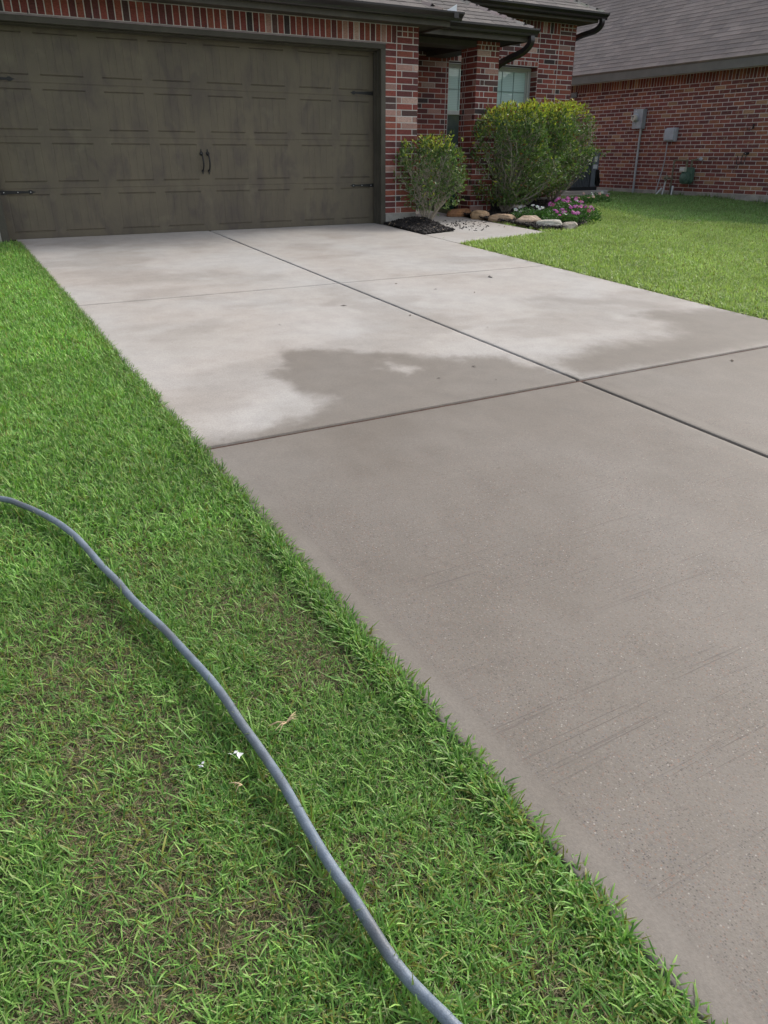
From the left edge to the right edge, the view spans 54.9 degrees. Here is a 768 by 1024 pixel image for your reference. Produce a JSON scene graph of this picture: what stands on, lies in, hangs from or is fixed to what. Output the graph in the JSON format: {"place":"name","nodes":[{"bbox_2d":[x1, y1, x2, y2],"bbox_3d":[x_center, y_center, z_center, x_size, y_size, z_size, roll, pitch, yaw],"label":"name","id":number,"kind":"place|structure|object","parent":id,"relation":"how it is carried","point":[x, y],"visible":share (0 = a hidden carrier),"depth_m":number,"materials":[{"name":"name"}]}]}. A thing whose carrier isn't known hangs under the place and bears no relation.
{"place":"outdoors","nodes":[
{"label":"outdoors","id":0,"kind":"place"},
{"bbox_2d":[0,201,766,1023],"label":"ground","id":1,"kind":"structure","parent":0,"point":[166,849],"depth_m":1.59,"materials":[{"name":"green plant"}]},
{"bbox_2d":[0,240,111,369],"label":"grass","id":2,"kind":"structure","parent":1,"relation":"on","point":[24,280],"depth_m":5.23,"materials":[{"name":"green plant"}]},
{"bbox_2d":[0,353,261,585],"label":"grass","id":3,"kind":"structure","parent":1,"relation":"on","point":[85,372],"depth_m":3.13,"materials":[{"name":"green plant"}]},
{"bbox_2d":[0,496,461,1023],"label":"garden hose","id":4,"kind":"object","parent":1,"relation":"on","point":[434,1006],"visible":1,"depth_m":1.60,"materials":[{"name":"rubber"}]},
{"bbox_2d":[231,782,241,790],"bbox_3d":[-0.324,0.598,1.624,0.022,0.012,0.027,-23,34,-39],"label":"dry straw","id":5,"kind":"object","parent":1,"relation":"on","point":[236,783],"visible":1,"depth_m":1.62,"materials":[{"name":"beige plant"}]},
{"bbox_2d":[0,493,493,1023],"bbox_3d":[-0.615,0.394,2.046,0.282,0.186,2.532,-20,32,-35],"label":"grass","id":6,"kind":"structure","parent":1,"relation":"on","point":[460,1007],"depth_m":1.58,"materials":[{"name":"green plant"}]},
{"bbox_2d":[229,751,242,757],"bbox_3d":[-0.341,0.553,1.697,0.034,0.005,0.019,11,28,22],"label":"paper scrap","id":7,"kind":"object","parent":6,"relation":"on","point":[239,754],"visible":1,"depth_m":1.70,"materials":[{"name":"white paper"}]},
{"bbox_2d":[268,711,296,731],"bbox_3d":[-0.238,0.509,1.788,0.078,0.012,0.033,-17,31,-32],"label":"dry straw","id":8,"kind":"object","parent":1,"relation":"on","point":[288,720],"visible":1,"depth_m":1.79,"materials":[{"name":"beige plant"}]},
{"bbox_2d":[0,0,609,242],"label":"brick house","id":9,"kind":"structure","parent":1,"relation":"on","point":[122,117],"depth_m":9.23,"materials":[{"name":"brick"}]},
{"bbox_2d":[0,25,373,240],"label":"garage door","id":10,"kind":"structure","parent":9,"relation":"in","point":[102,133],"depth_m":8.99,"materials":[{"name":"paint"}]},
{"bbox_2d":[447,63,460,144],"bbox_3d":[1.406,-7.035,13.006,0.920,1.421,0.080,-14,29,-27],"label":"window","id":11,"kind":"structure","parent":9,"relation":"in","point":[454,69],"depth_m":12.84,"materials":[{"name":"glass"}]},
{"bbox_2d":[495,67,529,147],"bbox_3d":[2.211,-7.237,13.425,0.920,1.421,0.080,-14,29,-27],"label":"window","id":12,"kind":"structure","parent":9,"relation":"in","point":[513,83],"depth_m":13.29,"materials":[{"name":"glass"}]},
{"bbox_2d":[11,241,727,1023],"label":"grass","id":13,"kind":"structure","parent":1,"relation":"on","point":[575,889],"depth_m":1.79,"materials":[{"name":"green plant"}]},
{"bbox_2d":[384,216,454,233],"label":"mulch","id":14,"kind":"object","parent":1,"relation":"on","point":[427,225],"visible":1,"depth_m":10.24,"materials":[{"name":"black wood"}]},
{"bbox_2d":[392,131,469,219],"bbox_3d":[0.721,-4.766,10.538,1.378,1.216,1.206,-14,29,-27],"label":"shrub","id":15,"kind":"object","parent":14,"relation":"on","point":[437,181],"visible":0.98,"depth_m":10.30,"materials":[{"name":"green plant"}]},
{"bbox_2d":[438,143,457,208],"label":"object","id":16,"kind":"object","parent":1,"relation":"on","point":[451,199],"visible":0.23,"depth_m":12.62,"materials":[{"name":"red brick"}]},
{"bbox_2d":[446,208,470,216],"bbox_3d":[1.182,-4.718,11.720,0.496,0.169,0.247,-25,35,-34],"label":"edging stone","id":17,"kind":"object","parent":1,"relation":"on","point":[455,212],"visible":0.73,"depth_m":11.59,"materials":[{"name":"brown stone"}]},
{"bbox_2d":[416,209,542,243],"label":"walkway","id":18,"kind":"structure","parent":1,"relation":"on","point":[458,234],"depth_m":10.30,"materials":[{"name":"concrete"}]},
{"bbox_2d":[443,220,504,230],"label":"mulch chips","id":19,"kind":"object","parent":18,"relation":"on","point":[468,226],"visible":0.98,"depth_m":10.71,"materials":[{"name":"black wood"}]},
{"bbox_2d":[470,210,489,220],"bbox_3d":[1.486,-4.567,11.418,0.325,0.167,0.237,-7,23,-24],"label":"edging stone","id":20,"kind":"object","parent":1,"relation":"on","point":[475,214],"visible":0.73,"depth_m":11.33,"materials":[{"name":"beige stone"}]},
{"bbox_2d":[488,214,515,223],"bbox_3d":[1.778,-4.418,11.187,0.425,0.167,0.271,1,22,-2],"label":"edging stone","id":21,"kind":"object","parent":1,"relation":"on","point":[495,217],"visible":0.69,"depth_m":11.08,"materials":[{"name":"beige stone"}]},
{"bbox_2d":[454,199,586,228],"bbox_3d":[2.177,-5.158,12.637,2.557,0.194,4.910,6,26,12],"label":"mulch","id":22,"kind":"object","parent":1,"relation":"on","point":[495,209],"visible":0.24,"depth_m":12.01,"materials":[{"name":"black wood"}]},
{"bbox_2d":[508,204,525,208],"bbox_3d":[2.231,-5.206,12.664,0.534,0.118,0.320,-37,44,-51],"label":"edging stone","id":23,"kind":"object","parent":22,"relation":"on","point":[515,206],"visible":0.28,"depth_m":12.53,"materials":[{"name":"stone"}]},
{"bbox_2d":[468,99,578,212],"bbox_3d":[2.177,-5.576,11.655,1.736,1.647,1.378,1,26,3],"label":"shrub","id":24,"kind":"object","parent":22,"relation":"on","point":[524,147],"visible":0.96,"depth_m":11.44,"materials":[{"name":"green plant"}]},
{"bbox_2d":[510,204,555,218],"bbox_3d":[2.270,-4.562,11.268,0.752,0.222,0.659,-14,29,-27],"label":"flowering plant","id":25,"kind":"object","parent":22,"relation":"on","point":[523,211],"visible":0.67,"depth_m":11.18,"materials":[{"name":"green plant"}]},
{"bbox_2d":[493,97,589,204],"bbox_3d":[2.571,-6.135,12.666,1.661,1.680,1.556,-14,29,-27],"label":"shrub","id":26,"kind":"object","parent":22,"relation":"on","point":[557,133],"visible":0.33,"depth_m":12.46,"materials":[{"name":"green plant"}]},
{"bbox_2d":[542,208,578,222],"bbox_3d":[2.599,-4.362,10.908,0.584,0.216,0.561,-14,29,-27],"label":"flowering plant","id":27,"kind":"object","parent":22,"relation":"on","point":[565,217],"visible":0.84,"depth_m":10.84,"materials":[{"name":"green plant"}]},
{"bbox_2d":[549,199,584,210],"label":"flowering plant","id":28,"kind":"object","parent":22,"relation":"on","point":[571,204],"visible":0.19,"depth_m":12.30,"materials":[{"name":"pink plant"}]},
{"bbox_2d":[546,196,589,217],"bbox_3d":[2.824,-4.702,11.434,0.788,0.331,0.668,-14,29,-27],"label":"flowering plant","id":29,"kind":"object","parent":22,"relation":"on","point":[552,206],"visible":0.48,"depth_m":11.39,"materials":[{"name":"green plant"}]},
{"bbox_2d":[537,97,609,199],"bbox_3d":[3.357,-6.550,13.466,1.695,1.730,1.583,14,29,26],"label":"shrub","id":30,"kind":"object","parent":22,"relation":"on","point":[589,148],"visible":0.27,"depth_m":13.19,"materials":[{"name":"green plant"}]},
{"bbox_2d":[561,205,601,221],"bbox_3d":[2.962,-4.495,11.149,0.750,0.266,0.559,-14,29,-27],"label":"flowering plant","id":31,"kind":"object","parent":22,"relation":"on","point":[596,214],"visible":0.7,"depth_m":11.07,"materials":[{"name":"green plant"}]},
{"bbox_2d":[569,192,596,203],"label":"flowering plant","id":32,"kind":"object","parent":22,"relation":"on","point":[589,198],"visible":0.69,"depth_m":13.62,"materials":[{"name":"green plant"}]},
{"bbox_2d":[515,215,540,226],"bbox_3d":[2.101,-4.282,10.928,0.393,0.186,0.294,-18,31,-33],"label":"edging stone","id":33,"kind":"object","parent":1,"relation":"on","point":[527,218],"visible":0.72,"depth_m":10.83,"materials":[{"name":"beige stone"}]},
{"bbox_2d":[536,219,561,229],"bbox_3d":[2.377,-4.112,10.637,0.406,0.178,0.306,0,23,-1],"label":"edging stone","id":34,"kind":"object","parent":1,"relation":"on","point":[552,222],"visible":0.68,"depth_m":10.53,"materials":[{"name":"grey stone"}]},
{"bbox_2d":[560,222,577,229],"bbox_3d":[2.651,-4.078,10.610,0.258,0.155,0.236,3,26,5],"label":"edging stone","id":35,"kind":"object","parent":1,"relation":"on","point":[570,225],"visible":0.64,"depth_m":10.53,"materials":[{"name":"beige stone"}]},
{"bbox_2d":[561,190,609,196],"bbox_3d":[3.927,-7.121,16.648,1.770,0.235,1.380,-14,29,-27],"label":"concrete pad","id":36,"kind":"object","parent":1,"relation":"on","point":[572,193],"visible":0.23,"depth_m":16.15,"materials":[{"name":"grey concrete"}]},
{"bbox_2d":[561,152,600,190],"bbox_3d":[4.292,-7.577,16.401,0.966,0.798,0.817,-14,29,-27],"label":"air conditioner","id":37,"kind":"object","parent":36,"relation":"on","point":[591,181],"visible":0.27,"depth_m":16.18,"materials":[{"name":"metal"}]},
{"bbox_2d":[583,191,611,201],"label":"flowering plant","id":38,"kind":"object","parent":1,"relation":"on","point":[602,199],"visible":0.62,"depth_m":14.10,"materials":[{"name":"green plant"}]},
{"bbox_2d":[443,206,767,319],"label":"grass","id":39,"kind":"structure","parent":1,"relation":"on","point":[717,266],"depth_m":8.56,"materials":[{"name":"green plant"}]},
{"bbox_2d":[561,188,767,233],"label":"grass","id":40,"kind":"structure","parent":1,"relation":"on","point":[738,214],"depth_m":13.33,"materials":[{"name":"green plant"}]},
{"bbox_2d":[570,0,767,202],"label":"neighbour house","id":41,"kind":"structure","parent":1,"relation":"on","point":[695,72],"depth_m":15.96,"materials":[{"name":"brick"}]},
{"bbox_2d":[631,109,647,192],"bbox_3d":[5.736,-8.253,17.037,0.236,1.802,0.291,-14,29,-27],"label":"electric meter","id":42,"kind":"object","parent":41,"relation":"attached to","point":[638,118],"visible":0.98,"depth_m":16.73,"materials":[{"name":"grey metal"}]},
{"bbox_2d":[655,128,678,191],"bbox_3d":[6.252,-7.731,16.404,0.141,1.397,0.291,-14,29,-27],"label":"utility box","id":43,"kind":"object","parent":41,"relation":"attached to","point":[670,134],"visible":1,"depth_m":16.15,"materials":[{"name":"grey plastic"}]},
{"bbox_2d":[664,157,702,194],"bbox_3d":[6.439,-7.260,16.076,0.229,0.809,0.859,-19,31,-34],"label":"gas meter","id":44,"kind":"object","parent":41,"relation":"attached to","point":[687,175],"visible":0.98,"depth_m":15.90,"materials":[{"name":"green metal"}]},
{"bbox_2d":[736,152,748,164],"bbox_3d":[7.213,-7.116,14.901,0.095,0.237,0.192,-14,29,-27],"label":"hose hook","id":45,"kind":"object","parent":41,"relation":"attached to","point":[746,153],"visible":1,"depth_m":14.86,"materials":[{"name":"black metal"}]},
{"bbox_2d":[16,223,767,1023],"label":"driveway","id":46,"kind":"structure","parent":0,"point":[558,595],"depth_m":3.03,"materials":[{"name":"concrete"}]},
{"bbox_2d":[209,259,766,450],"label":"driveway joint","id":47,"kind":"object","parent":46,"relation":"on","point":[470,401],"visible":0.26,"depth_m":4.01,"materials":[{"name":"grey concrete"}]}
]}

